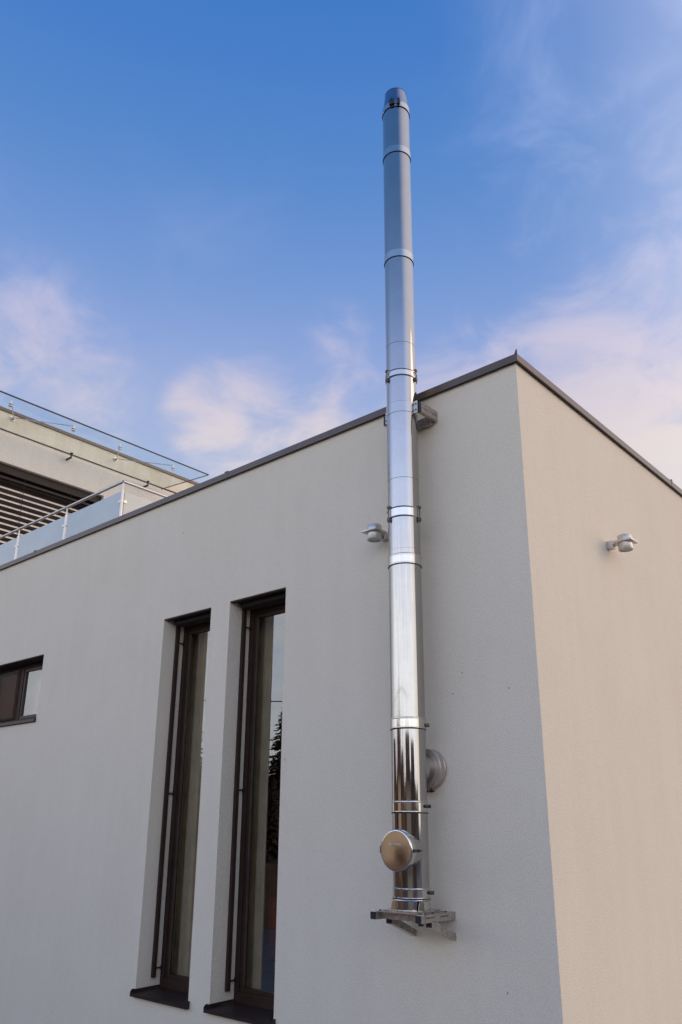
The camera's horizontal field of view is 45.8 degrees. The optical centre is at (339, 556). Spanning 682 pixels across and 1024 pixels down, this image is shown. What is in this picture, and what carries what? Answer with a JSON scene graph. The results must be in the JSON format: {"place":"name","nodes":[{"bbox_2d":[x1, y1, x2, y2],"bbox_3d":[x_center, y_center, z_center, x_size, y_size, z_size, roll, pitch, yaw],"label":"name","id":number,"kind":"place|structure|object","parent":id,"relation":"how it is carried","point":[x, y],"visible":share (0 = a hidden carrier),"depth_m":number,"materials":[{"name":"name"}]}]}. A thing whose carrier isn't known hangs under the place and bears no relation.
{"place":"outdoors","nodes":[
{"label":"outdoors","id":0,"kind":"place"},
{"bbox_2d":[0,0,681,488],"label":"sky","id":1,"kind":"structure","parent":0,"point":[192,270],"materials":[{"name":"blue"}]},
{"label":"ground","id":2,"kind":"structure","parent":0,"visible":0},
{"bbox_2d":[0,349,681,1023],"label":"house","id":3,"kind":"structure","parent":2,"relation":"on","point":[552,655],"depth_m":7.32,"materials":[{"name":"paint"}]},
{"bbox_2d":[0,654,43,726],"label":"window","id":4,"kind":"structure","parent":3,"relation":"in","point":[14,676],"depth_m":11.59,"materials":[{"name":"brown glass"}]},
{"bbox_2d":[24,670,41,715],"bbox_3d":[-4.533,2.037,11.813,2.150,1.150,0.066,-15,-24,39],"label":"curtain","id":5,"kind":"object","parent":3,"relation":"hanging from","point":[33,690],"visible":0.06,"depth_m":11.75,"materials":[{"name":"fabric"}]},
{"bbox_2d":[0,480,167,564],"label":"terrace railing","id":6,"kind":"object","parent":3,"relation":"on","point":[91,516],"visible":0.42,"depth_m":11.67,"materials":[{"name":"glass"}]},
{"bbox_2d":[0,406,198,544],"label":"storey","id":7,"kind":"object","parent":3,"relation":"on","point":[42,449],"visible":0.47,"depth_m":15.45,"materials":[{"name":"paint"}]},
{"bbox_2d":[0,463,100,542],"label":"venetian blind","id":8,"kind":"object","parent":7,"relation":"attached to","point":[35,480],"visible":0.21,"depth_m":14.99,"materials":[{"name":"metal"}]},
{"bbox_2d":[0,390,208,489],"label":"glass canopy","id":9,"kind":"object","parent":7,"relation":"attached to","point":[13,418],"visible":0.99,"depth_m":14.79,"materials":[{"name":"clear glass"}]},
{"bbox_2d":[130,608,210,1009],"bbox_3d":[-1.607,2.510,8.499,0.884,3.868,0.408,-15,-24,39],"label":"window","id":10,"kind":"structure","parent":3,"relation":"in","point":[172,990],"depth_m":8.70,"materials":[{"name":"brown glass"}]},
{"bbox_2d":[171,631,209,976],"bbox_3d":[-1.517,2.675,8.881,1.000,3.980,0.106,-15,-24,39],"label":"curtain","id":11,"kind":"object","parent":3,"relation":"hanging from","point":[183,926],"visible":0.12,"depth_m":8.95,"materials":[{"name":"fabric"}]},
{"bbox_2d":[203,587,285,1023],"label":"window","id":12,"kind":"structure","parent":3,"relation":"in","point":[248,1005],"depth_m":7.97,"materials":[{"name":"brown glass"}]},
{"bbox_2d":[246,616,273,988],"bbox_3d":[-0.930,2.513,8.386,0.470,3.980,0.104,-15,-24,39],"label":"curtain","id":13,"kind":"object","parent":3,"relation":"hanging from","point":[255,930],"visible":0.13,"depth_m":8.26,"materials":[{"name":"fabric"}]},
{"bbox_2d":[267,897,276,971],"bbox_3d":[-0.291,3.959,8.013,0.600,1.050,0.630,-15,-24,39],"label":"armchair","id":14,"kind":"object","parent":3,"relation":"on","point":[271,943],"visible":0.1,"depth_m":8.01,"materials":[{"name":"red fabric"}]},
{"bbox_2d":[361,523,387,542],"bbox_3d":[0.337,-0.198,7.198,0.168,0.136,0.255,-15,-24,39],"label":"wall lamp","id":15,"kind":"object","parent":3,"relation":"attached to","point":[374,532],"visible":0.99,"depth_m":7.13,"materials":[{"name":"silver metal"}]},
{"bbox_2d":[384,400,437,430],"bbox_3d":[0.635,-1.237,7.264,0.418,0.142,0.267,-15,-24,39],"label":"wall bracket","id":16,"kind":"object","parent":3,"relation":"attached to","point":[428,413],"depth_m":7.18,"materials":[{"name":"metal"}]},
{"bbox_2d":[370,901,455,940],"bbox_3d":[0.540,2.665,5.905,0.457,0.274,0.433,-15,-24,39],"label":"support bracket","id":17,"kind":"object","parent":3,"relation":"attached to","point":[431,918],"visible":0.91,"depth_m":5.82,"materials":[{"name":"metal"}]},
{"bbox_2d":[380,87,445,910],"bbox_3d":[0.586,-1.085,7.136,0.338,7.737,0.442,-15,-24,39],"label":"chimney flue","id":18,"kind":"object","parent":17,"relation":"on","point":[418,769],"visible":1,"depth_m":6.66,"materials":[{"name":"silver metal"}]},
{"bbox_2d":[606,534,638,551],"bbox_3d":[2.588,-0.114,7.401,0.255,0.136,0.168,-15,-24,39],"label":"wall lamp","id":19,"kind":"object","parent":3,"relation":"attached to","point":[624,542],"visible":1,"depth_m":7.34,"materials":[{"name":"silver metal"}]}
]}

